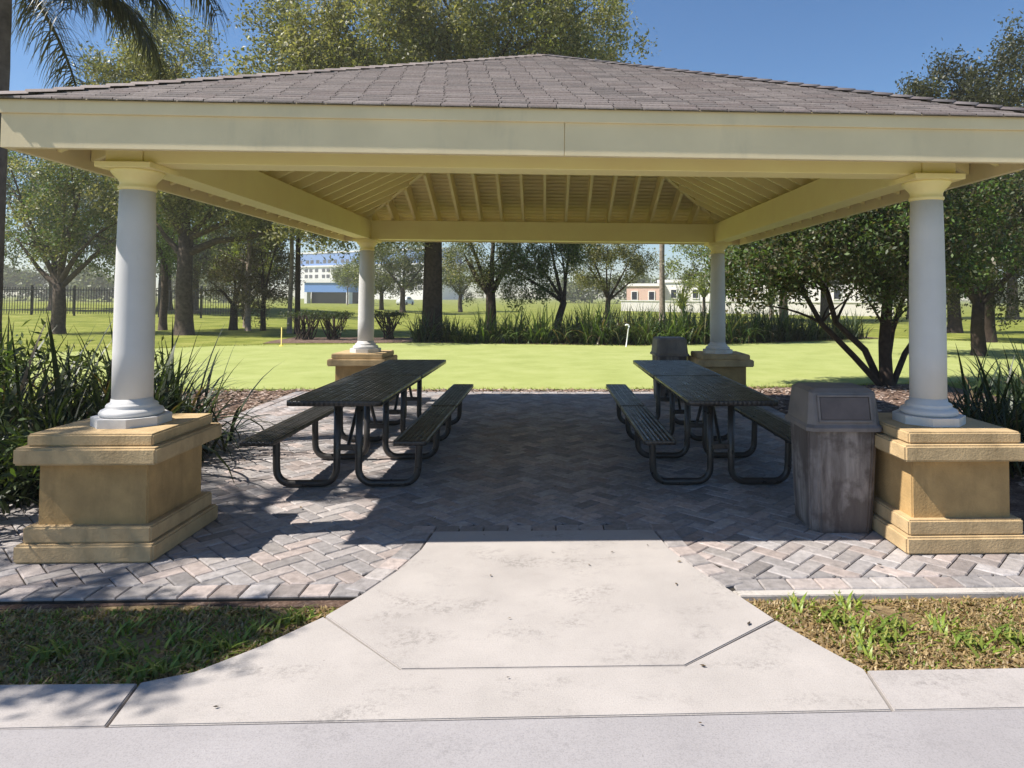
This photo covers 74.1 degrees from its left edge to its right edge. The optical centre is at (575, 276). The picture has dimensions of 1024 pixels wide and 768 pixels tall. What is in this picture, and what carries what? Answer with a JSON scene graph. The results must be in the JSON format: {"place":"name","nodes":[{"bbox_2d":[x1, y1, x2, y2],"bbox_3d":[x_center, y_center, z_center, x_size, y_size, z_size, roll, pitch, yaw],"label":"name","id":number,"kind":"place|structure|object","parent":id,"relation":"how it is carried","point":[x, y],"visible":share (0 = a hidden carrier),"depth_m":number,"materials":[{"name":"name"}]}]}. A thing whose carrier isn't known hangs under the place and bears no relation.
{"place":"outdoors","nodes":[
{"label":"outdoors","id":0,"kind":"place"},
{"bbox_2d":[0,602,339,686],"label":"grass","id":1,"kind":"structure","parent":0,"point":[28,627],"depth_m":3.11,"materials":[{"name":"plant"}]},
{"bbox_2d":[109,530,890,727],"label":"concrete path","id":2,"kind":"structure","parent":0,"point":[430,630],"depth_m":2.92,"materials":[{"name":"concrete"}]},
{"bbox_2d":[0,392,1023,604],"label":"paver patio","id":3,"kind":"structure","parent":0,"point":[511,460],"depth_m":4.88,"materials":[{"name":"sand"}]},
{"bbox_2d":[239,375,454,486],"bbox_3d":[-1.876,1.344,5.937,1.406,0.759,1.692,0,-2,-2],"label":"picnic table","id":4,"kind":"object","parent":3,"relation":"on","point":[367,392],"visible":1,"depth_m":5.52,"materials":[{"name":"metal"}]},
{"bbox_2d":[341,360,473,441],"bbox_3d":[-1.949,1.395,7.635,1.406,0.759,1.692,0,-2,-2],"label":"picnic table","id":5,"kind":"object","parent":3,"relation":"on","point":[455,395],"visible":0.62,"depth_m":7.42,"materials":[{"name":"metal"}]},
{"bbox_2d":[59,400,880,722],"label":"fallen leaves","id":6,"kind":"object","parent":3,"relation":"on","point":[589,564],"visible":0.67,"depth_m":3.93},
{"bbox_2d":[0,53,1023,563],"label":"pavilion","id":7,"kind":"structure","parent":3,"relation":"on","point":[544,147],"depth_m":4.29,"materials":[{"name":"beige paint"}]},
{"bbox_2d":[650,336,689,400],"bbox_3d":[1.442,1.401,10.355,0.519,0.956,0.519,0,-2,-4],"label":"litter bin","id":8,"kind":"object","parent":3,"relation":"on","point":[668,348],"visible":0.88,"depth_m":10.14,"materials":[{"name":"plastic"}]},
{"bbox_2d":[606,360,734,440],"bbox_3d":[1.123,1.418,7.767,1.406,0.759,1.692,0,-2,-2],"label":"picnic table","id":9,"kind":"object","parent":3,"relation":"on","point":[623,395],"visible":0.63,"depth_m":7.52,"materials":[{"name":"metal"}]},
{"bbox_2d":[621,376,791,484],"bbox_3d":[1.196,1.368,6.069,1.406,0.759,1.692,0,-2,-2],"label":"picnic table","id":10,"kind":"object","parent":3,"relation":"on","point":[706,394],"visible":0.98,"depth_m":5.69,"materials":[{"name":"metal"}]},
{"bbox_2d":[785,382,882,532],"bbox_3d":[1.792,1.234,4.707,0.519,0.956,0.519,0,-2,0],"label":"litter bin","id":11,"kind":"object","parent":3,"relation":"on","point":[835,427],"visible":1,"depth_m":4.48,"materials":[{"name":"plastic"}]},
{"bbox_2d":[2,295,1023,409],"bbox_3d":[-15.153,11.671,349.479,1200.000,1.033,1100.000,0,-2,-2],"label":"ground","id":12,"kind":"structure","parent":0,"point":[210,327],"depth_m":39.33,"materials":[{"name":"plant"}]},
{"bbox_2d":[4,149,117,333],"bbox_3d":[-20.738,-1.980,27.043,7.385,8.710,4.583,0,-2,-2],"label":"oak tree","id":13,"kind":"object","parent":12,"relation":"on","point":[59,280],"visible":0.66,"depth_m":26.89,"materials":[{"name":"green plant"}]},
{"bbox_2d":[4,150,166,309],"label":"background tree","id":14,"kind":"object","parent":12,"relation":"on","point":[84,238],"visible":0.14,"depth_m":45.10,"materials":[{"name":"green plant"}]},
{"bbox_2d":[3,285,243,319],"bbox_3d":[-30.801,1.510,39.727,22.050,2.050,0.135,0,-2,-2],"label":"metal fence","id":15,"kind":"object","parent":12,"relation":"on","point":[32,289],"visible":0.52,"depth_m":39.75,"materials":[{"name":"metal"}]},
{"bbox_2d":[45,175,269,309],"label":"background tree","id":16,"kind":"object","parent":12,"relation":"on","point":[169,285],"depth_m":48.51,"materials":[{"name":"green plant"}]},
{"bbox_2d":[97,182,219,330],"bbox_3d":[-18.516,-1.189,30.189,5.174,7.334,5.090,0,-2,-2],"label":"young tree","id":17,"kind":"object","parent":12,"relation":"on","point":[165,254],"visible":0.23,"depth_m":29.91,"materials":[{"name":"green plant"}]},
{"bbox_2d":[61,1,306,334],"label":"oak tree","id":18,"kind":"object","parent":12,"relation":"on","point":[177,212],"visible":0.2,"depth_m":26.37,"materials":[{"name":"green plant"}]},
{"bbox_2d":[98,179,286,313],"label":"background tree","id":19,"kind":"object","parent":12,"relation":"on","point":[210,252],"visible":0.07,"depth_m":44.25,"materials":[{"name":"green plant"}]},
{"bbox_2d":[170,240,287,329],"bbox_3d":[-15.795,0.308,30.458,5.260,4.390,4.007,0,-2,-2],"label":"bushy tree","id":20,"kind":"object","parent":12,"relation":"on","point":[233,320],"visible":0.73,"depth_m":30.53,"materials":[{"name":"green plant"}]},
{"bbox_2d":[209,241,287,327],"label":"young tree","id":21,"kind":"object","parent":12,"relation":"on","point":[234,252],"visible":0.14,"depth_m":32.81,"materials":[{"name":"green plant"}]},
{"bbox_2d":[197,220,308,293],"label":"background tree","id":22,"kind":"object","parent":12,"relation":"on","point":[269,266],"visible":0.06,"depth_m":51.18,"materials":[{"name":"green plant"}]},
{"bbox_2d":[204,205,304,330],"bbox_3d":[-14.594,-1.393,30.170,4.884,7.801,3.812,0,-2,-2],"label":"pale trunk tree","id":23,"kind":"object","parent":12,"relation":"on","point":[248,320],"visible":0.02,"depth_m":29.95,"materials":[{"name":"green plant"}]},
{"bbox_2d":[210,220,306,330],"bbox_3d":[-14.197,-0.388,30.354,4.782,5.805,3.350,0,-2,-2],"label":"bushy tree","id":24,"kind":"object","parent":12,"relation":"on","point":[255,252],"visible":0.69,"depth_m":30.29,"materials":[{"name":"green plant"}]},
{"bbox_2d":[258,222,293,332],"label":"pale trunk tree","id":25,"kind":"object","parent":12,"relation":"on","point":[290,293],"depth_m":28.35,"materials":[{"name":"plant"}]},
{"bbox_2d":[294,233,300,333],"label":"pine tree","id":26,"kind":"object","parent":12,"relation":"on","point":[297,279],"depth_m":27.86,"materials":[{"name":"plant"}]},
{"bbox_2d":[303,279,374,303],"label":"entrance building","id":27,"kind":"structure","parent":12,"relation":"on","point":[325,290],"depth_m":128.10,"materials":[{"name":"white concrete"}]},
{"bbox_2d":[329,262,358,304],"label":"tree","id":28,"kind":"object","parent":12,"relation":"on","point":[337,277],"visible":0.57,"depth_m":109.64,"materials":[{"name":"green plant"}]},
{"bbox_2d":[338,242,420,309],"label":"background tree","id":29,"kind":"object","parent":12,"relation":"on","point":[376,290],"visible":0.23,"depth_m":63.01,"materials":[{"name":"green plant"}]},
{"bbox_2d":[300,247,463,299],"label":"hotel","id":30,"kind":"structure","parent":12,"relation":"on","point":[315,269],"depth_m":341.28,"materials":[{"name":"white concrete"}]},
{"bbox_2d":[349,242,458,312],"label":"background tree","id":31,"kind":"object","parent":12,"relation":"on","point":[403,263],"visible":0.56,"depth_m":59.07,"materials":[{"name":"green plant"}]},
{"bbox_2d":[396,297,413,304],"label":"parked car","id":32,"kind":"object","parent":12,"relation":"on","point":[409,300],"visible":0.66,"depth_m":119.89,"materials":[{"name":"white metal"}]},
{"bbox_2d":[442,242,487,311],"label":"background tree","id":33,"kind":"object","parent":12,"relation":"on","point":[460,288],"visible":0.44,"depth_m":65.36,"materials":[{"name":"green plant"}]},
{"bbox_2d":[442,242,533,327],"bbox_3d":[-4.213,-1.025,30.171,5.200,7.165,4.257,0,-2,-2],"label":"lawn tree","id":34,"kind":"object","parent":12,"relation":"on","point":[484,280],"visible":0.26,"depth_m":29.90,"materials":[{"name":"green plant"}]},
{"bbox_2d":[0,709,1023,767],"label":"gutter","id":35,"kind":"object","parent":12,"relation":"on","point":[994,738],"visible":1,"depth_m":2.34,"materials":[{"name":"concrete"}]},
{"bbox_2d":[0,668,1023,729],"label":"curb","id":36,"kind":"structure","parent":12,"relation":"on","point":[54,706],"depth_m":2.62,"materials":[{"name":"concrete"}]},
{"bbox_2d":[0,598,1023,687],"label":"soil strip","id":37,"kind":"object","parent":12,"relation":"on","point":[887,610],"depth_m":3.21,"materials":[{"name":"soil"}]},
{"bbox_2d":[18,590,1023,684],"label":"grass tufts","id":38,"kind":"object","parent":37,"relation":"on","point":[155,668],"visible":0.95,"depth_m":3.09,"materials":[{"name":"plant"}]},
{"bbox_2d":[0,384,1023,609],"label":"mulch bed","id":39,"kind":"object","parent":12,"relation":"on","point":[1016,492],"visible":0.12,"depth_m":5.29,"materials":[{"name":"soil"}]},
{"bbox_2d":[0,335,39,500],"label":"leafy shrub","id":40,"kind":"object","parent":39,"relation":"on","point":[10,440],"visible":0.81,"depth_m":4.46,"materials":[{"name":"green plant"}]},
{"bbox_2d":[0,332,43,497],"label":"leafy shrub","id":41,"kind":"object","parent":39,"relation":"on","point":[20,353],"visible":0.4,"depth_m":5.14,"materials":[{"name":"green plant"}]},
{"bbox_2d":[2,318,66,392],"bbox_3d":[-5.579,1.045,5.758,1.895,1.381,1.195,0,-2,-2],"label":"leafy shrub","id":42,"kind":"object","parent":39,"relation":"on","point":[22,347],"visible":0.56,"depth_m":6.05,"materials":[{"name":"green plant"}]},
{"bbox_2d":[0,325,84,412],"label":"strap plant","id":43,"kind":"object","parent":39,"relation":"on","point":[32,373],"visible":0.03,"depth_m":6.32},
{"bbox_2d":[0,335,174,433],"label":"leafy shrub","id":44,"kind":"object","parent":39,"relation":"on","point":[84,365],"visible":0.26,"depth_m":6.34,"materials":[{"name":"green plant"}]},
{"bbox_2d":[0,373,203,514],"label":"strap plant","id":45,"kind":"object","parent":39,"relation":"on","point":[29,492],"visible":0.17,"depth_m":5.15,"materials":[{"name":"plant"}]},
{"bbox_2d":[0,304,213,502],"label":"strap plant","id":46,"kind":"object","parent":39,"relation":"on","point":[25,375],"visible":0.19,"depth_m":5.85,"materials":[{"name":"plant"}]},
{"bbox_2d":[0,0,287,386],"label":"palm tree","id":47,"kind":"object","parent":39,"relation":"on","point":[123,14],"visible":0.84,"depth_m":7.33,"materials":[{"name":"green plant"}]},
{"bbox_2d":[1,313,293,481],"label":"strap plant","id":48,"kind":"object","parent":39,"relation":"on","point":[167,399],"visible":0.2,"depth_m":6.55,"materials":[{"name":"plant"}]},
{"bbox_2d":[35,337,271,438],"bbox_3d":[-4.547,1.300,7.203,2.886,1.292,2.649,2,-2,-40],"label":"strap plant","id":49,"kind":"object","parent":39,"relation":"on","point":[187,395],"visible":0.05,"depth_m":7.33,"materials":[{"name":"plant"}]},
{"bbox_2d":[680,171,1023,386],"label":"multi stem tree","id":50,"kind":"object","parent":39,"relation":"on","point":[882,231],"visible":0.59,"depth_m":11.75,"materials":[{"name":"green plant"}]},
{"bbox_2d":[733,587,1023,600],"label":"edging strip","id":51,"kind":"object","parent":39,"relation":"on","point":[935,593],"visible":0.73,"depth_m":3.58,"materials":[{"name":"concrete"}]},
{"bbox_2d":[881,331,1023,439],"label":"strap plant","id":52,"kind":"object","parent":39,"relation":"on","point":[984,379],"visible":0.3,"depth_m":7.30,"materials":[{"name":"plant"}]},
{"bbox_2d":[895,373,1023,480],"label":"strap plant","id":53,"kind":"object","parent":39,"relation":"on","point":[994,419],"visible":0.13,"depth_m":6.37,"materials":[{"name":"plant"}]},
{"bbox_2d":[956,338,1023,406],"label":"strap plant","id":54,"kind":"object","parent":39,"relation":"on","point":[1022,383],"visible":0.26,"depth_m":8.21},
{"bbox_2d":[997,383,1023,467],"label":"leafy shrub","id":55,"kind":"object","parent":39,"relation":"on","point":[1018,392],"visible":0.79,"depth_m":5.93,"materials":[{"name":"green plant"}]},
{"bbox_2d":[3,261,1023,305],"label":"wood","id":56,"kind":"object","parent":12,"relation":"on","point":[27,278],"visible":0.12,"depth_m":146.30,"materials":[{"name":"green plant"}]},
{"bbox_2d":[4,338,1023,390],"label":"putting green","id":57,"kind":"object","parent":12,"relation":"on","point":[518,366],"visible":0.48,"depth_m":15.93,"materials":[{"name":"plant"}]},
{"bbox_2d":[28,337,1022,390],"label":"lawn fringe","id":58,"kind":"object","parent":57,"relation":"on","point":[540,387],"visible":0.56,"depth_m":12.87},
{"bbox_2d":[481,243,601,332],"bbox_3d":[-1.213,-0.759,29.032,5.636,6.656,4.104,0,-2,-2],"label":"lawn tree","id":59,"kind":"object","parent":12,"relation":"on","point":[542,259],"visible":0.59,"depth_m":28.65,"materials":[{"name":"green plant"}]},
{"bbox_2d":[263,337,877,344],"bbox_3d":[1.014,2.348,24.857,23.282,0.030,5.134,1,-2,-9],"label":"planting bed","id":60,"kind":"object","parent":12,"relation":"on","point":[345,340],"visible":0.3,"depth_m":23.44,"materials":[{"name":"soil"}]},
{"bbox_2d":[279,308,327,339],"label":"clipped shrub","id":61,"kind":"object","parent":60,"relation":"on","point":[304,333],"visible":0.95,"depth_m":24.13,"materials":[{"name":"green plant"}]},
{"bbox_2d":[311,310,354,339],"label":"clipped shrub","id":62,"kind":"object","parent":60,"relation":"on","point":[327,322],"visible":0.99,"depth_m":24.21,"materials":[{"name":"green plant"}]},
{"bbox_2d":[374,309,408,338],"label":"clipped shrub","id":63,"kind":"object","parent":60,"relation":"on","point":[390,326],"visible":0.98,"depth_m":24.76,"materials":[{"name":"green plant"}]},
{"bbox_2d":[393,308,448,341],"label":"strap plant","id":64,"kind":"object","parent":60,"relation":"on","point":[421,334],"visible":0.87,"depth_m":23.25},
{"bbox_2d":[219,0,658,334],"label":"oak tree","id":65,"kind":"object","parent":60,"relation":"on","point":[413,31],"visible":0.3,"depth_m":23.28,"materials":[{"name":"green plant"}]},
{"bbox_2d":[432,313,465,341],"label":"strap plant","id":66,"kind":"object","parent":60,"relation":"on","point":[447,330],"visible":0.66,"depth_m":23.47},
{"bbox_2d":[448,319,477,342],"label":"strap plant","id":67,"kind":"object","parent":60,"relation":"on","point":[464,335],"visible":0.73,"depth_m":23.03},
{"bbox_2d":[444,301,523,343],"bbox_3d":[-2.989,1.553,23.173,2.823,1.496,2.725,-1,-2,35],"label":"strap plant","id":68,"kind":"object","parent":60,"relation":"on","point":[490,330],"visible":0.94,"depth_m":22.92,"materials":[{"name":"plant"}]},
{"bbox_2d":[486,302,543,342],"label":"strap plant","id":69,"kind":"object","parent":60,"relation":"on","point":[514,339],"visible":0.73,"depth_m":23.11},
{"bbox_2d":[505,299,589,343],"bbox_3d":[-1.210,1.519,23.195,2.901,1.592,3.005,1,-2,-24],"label":"strap plant","id":70,"kind":"object","parent":60,"relation":"on","point":[537,337],"visible":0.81,"depth_m":22.97,"materials":[{"name":"plant"}]},
{"bbox_2d":[539,313,582,343],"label":"strap plant","id":71,"kind":"object","parent":60,"relation":"on","point":[561,335],"visible":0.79,"depth_m":22.93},
{"bbox_2d":[550,305,598,341],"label":"strap plant","id":72,"kind":"object","parent":60,"relation":"on","point":[577,320],"visible":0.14,"depth_m":23.99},
{"bbox_2d":[556,294,635,344],"bbox_3d":[0.645,1.427,22.991,3.234,1.790,3.292,1,-2,-30],"label":"strap plant","id":73,"kind":"object","parent":60,"relation":"on","point":[592,331],"visible":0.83,"depth_m":22.60,"materials":[{"name":"plant"}]},
{"bbox_2d":[578,298,634,336],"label":"strap plant","id":74,"kind":"object","parent":60,"relation":"on","point":[606,316],"visible":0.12,"depth_m":24.07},
{"bbox_2d":[586,306,647,345],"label":"strap plant","id":75,"kind":"object","parent":60,"relation":"on","point":[610,338],"visible":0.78,"depth_m":22.60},
{"bbox_2d":[607,301,654,340],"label":"strap plant","id":76,"kind":"object","parent":60,"relation":"on","point":[627,313],"visible":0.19,"depth_m":24.22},
{"bbox_2d":[616,300,685,344],"bbox_3d":[2.280,1.511,22.864,2.941,1.628,2.994,0,-2,1],"label":"strap plant","id":77,"kind":"object","parent":60,"relation":"on","point":[647,338],"visible":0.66,"depth_m":22.66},
{"bbox_2d":[646,306,672,331],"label":"strap plant","id":78,"kind":"object","parent":60,"relation":"on","point":[660,319],"visible":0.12,"depth_m":24.50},
{"bbox_2d":[634,295,707,344],"bbox_3d":[3.310,1.475,23.096,3.162,1.736,3.276,2,-2,-36],"label":"strap plant","id":79,"kind":"object","parent":60,"relation":"on","point":[680,326],"visible":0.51,"depth_m":22.86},
{"bbox_2d":[655,299,707,329],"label":"strap plant","id":80,"kind":"object","parent":60,"relation":"on","point":[682,314],"visible":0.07,"depth_m":24.84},
{"bbox_2d":[661,303,728,344],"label":"strap plant","id":81,"kind":"object","parent":60,"relation":"on","point":[702,340],"visible":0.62,"depth_m":23.13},
{"bbox_2d":[672,296,757,343],"bbox_3d":[5.015,1.521,23.856,3.118,1.712,3.230,1,-2,-5],"label":"strap plant","id":82,"kind":"object","parent":60,"relation":"on","point":[728,340],"visible":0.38,"depth_m":23.54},
{"bbox_2d":[725,304,778,343],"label":"strap plant","id":83,"kind":"object","parent":60,"relation":"on","point":[744,333],"visible":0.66,"depth_m":23.90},
{"bbox_2d":[735,308,785,341],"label":"strap plant","id":84,"kind":"object","parent":60,"relation":"on","point":[768,337],"visible":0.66,"depth_m":24.30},
{"bbox_2d":[732,300,789,336],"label":"strap plant","id":85,"kind":"object","parent":60,"relation":"on","point":[762,316],"visible":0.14,"depth_m":25.59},
{"bbox_2d":[749,304,815,329],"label":"strap plant","id":86,"kind":"object","parent":60,"relation":"on","point":[782,316],"visible":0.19,"depth_m":26.04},
{"bbox_2d":[753,308,821,341],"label":"strap plant","id":87,"kind":"object","parent":60,"relation":"on","point":[788,335],"visible":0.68,"depth_m":24.84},
{"bbox_2d":[785,310,824,340],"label":"strap plant","id":88,"kind":"object","parent":60,"relation":"on","point":[805,335],"visible":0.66,"depth_m":25.37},
{"bbox_2d":[791,310,836,340],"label":"strap plant","id":89,"kind":"object","parent":60,"relation":"on","point":[825,336],"visible":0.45,"depth_m":25.72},
{"bbox_2d":[826,310,857,339],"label":"strap plant","id":90,"kind":"object","parent":60,"relation":"on","point":[839,334],"visible":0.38,"depth_m":26.25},
{"bbox_2d":[841,309,878,338],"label":"strap plant","id":91,"kind":"object","parent":60,"relation":"on","point":[856,332],"visible":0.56,"depth_m":26.92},
{"bbox_2d":[558,243,666,321],"bbox_3d":[1.815,-0.354,35.668,5.950,6.233,3.738,0,-2,-2],"label":"lawn tree","id":92,"kind":"object","parent":12,"relation":"on","point":[636,264],"visible":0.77,"depth_m":35.22,"materials":[{"name":"green plant"}]},
{"bbox_2d":[625,283,658,299],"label":"salmon house","id":93,"kind":"structure","parent":12,"relation":"on","point":[642,291],"depth_m":84.42,"materials":[{"name":"pink paint"}]},
{"bbox_2d":[659,244,665,323],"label":"pole","id":94,"kind":"object","parent":12,"relation":"on","point":[662,278],"depth_m":40.15,"materials":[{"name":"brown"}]},
{"bbox_2d":[669,280,702,316],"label":"palm","id":95,"kind":"object","parent":12,"relation":"on","point":[681,295],"visible":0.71,"depth_m":52.12,"materials":[{"name":"green plant"}]},
{"bbox_2d":[685,271,709,314],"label":"palm","id":96,"kind":"object","parent":12,"relation":"on","point":[705,293],"visible":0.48,"depth_m":55.35,"materials":[{"name":"green plant"}]},
{"bbox_2d":[665,244,753,301],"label":"background tree","id":97,"kind":"object","parent":12,"relation":"on","point":[691,279],"visible":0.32,"depth_m":52.30,"materials":[{"name":"green plant"}]},
{"bbox_2d":[620,300,893,315],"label":"garden wall","id":98,"kind":"structure","parent":12,"relation":"on","point":[849,307],"depth_m":66.07,"materials":[{"name":"paint"}]},
{"bbox_2d":[657,280,870,301],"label":"white house","id":99,"kind":"structure","parent":12,"relation":"on","point":[669,293],"depth_m":81.49,"materials":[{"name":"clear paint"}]},
{"bbox_2d":[753,287,789,319],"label":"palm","id":100,"kind":"object","parent":12,"relation":"on","point":[771,301],"visible":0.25,"depth_m":50.43,"materials":[{"name":"green plant"}]},
{"bbox_2d":[697,232,851,320],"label":"background tree","id":101,"kind":"object","parent":12,"relation":"on","point":[779,299],"visible":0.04,"depth_m":47.41,"materials":[{"name":"green plant"}]},
{"bbox_2d":[748,233,884,319],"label":"background tree","id":102,"kind":"object","parent":12,"relation":"on","point":[824,306],"visible":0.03,"depth_m":50.65,"materials":[{"name":"green plant"}]},
{"bbox_2d":[851,103,1023,355],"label":"shade tree","id":103,"kind":"object","parent":12,"relation":"on","point":[977,334],"visible":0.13,"depth_m":18.88,"materials":[{"name":"green plant"}]},
{"bbox_2d":[885,213,1022,332],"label":"shade tree","id":104,"kind":"object","parent":12,"relation":"on","point":[954,324],"depth_m":33.56,"materials":[{"name":"green plant"}]},
{"bbox_2d":[895,8,1023,342],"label":"shade tree","id":105,"kind":"object","parent":12,"relation":"on","point":[970,85],"visible":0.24,"depth_m":24.63,"materials":[{"name":"green plant"}]},
{"bbox_2d":[958,248,1023,319],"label":"background tree","id":106,"kind":"object","parent":12,"relation":"on","point":[1011,279],"depth_m":53.24,"materials":[{"name":"green plant"}]},
{"bbox_2d":[979,171,1023,288],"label":"shade tree","id":107,"kind":"object","parent":12,"relation":"on","point":[1013,275],"visible":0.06,"depth_m":20.26,"materials":[{"name":"green plant"}]},
{"bbox_2d":[3,0,1023,300],"label":"sky","id":108,"kind":"structure","parent":0,"point":[873,45],"materials":[{"name":"blue"}]},
{"bbox_2d":[745,595,1023,673],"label":"dry grass","id":109,"kind":"structure","parent":0,"point":[1004,614],"depth_m":3.21,"materials":[{"name":"plant"}]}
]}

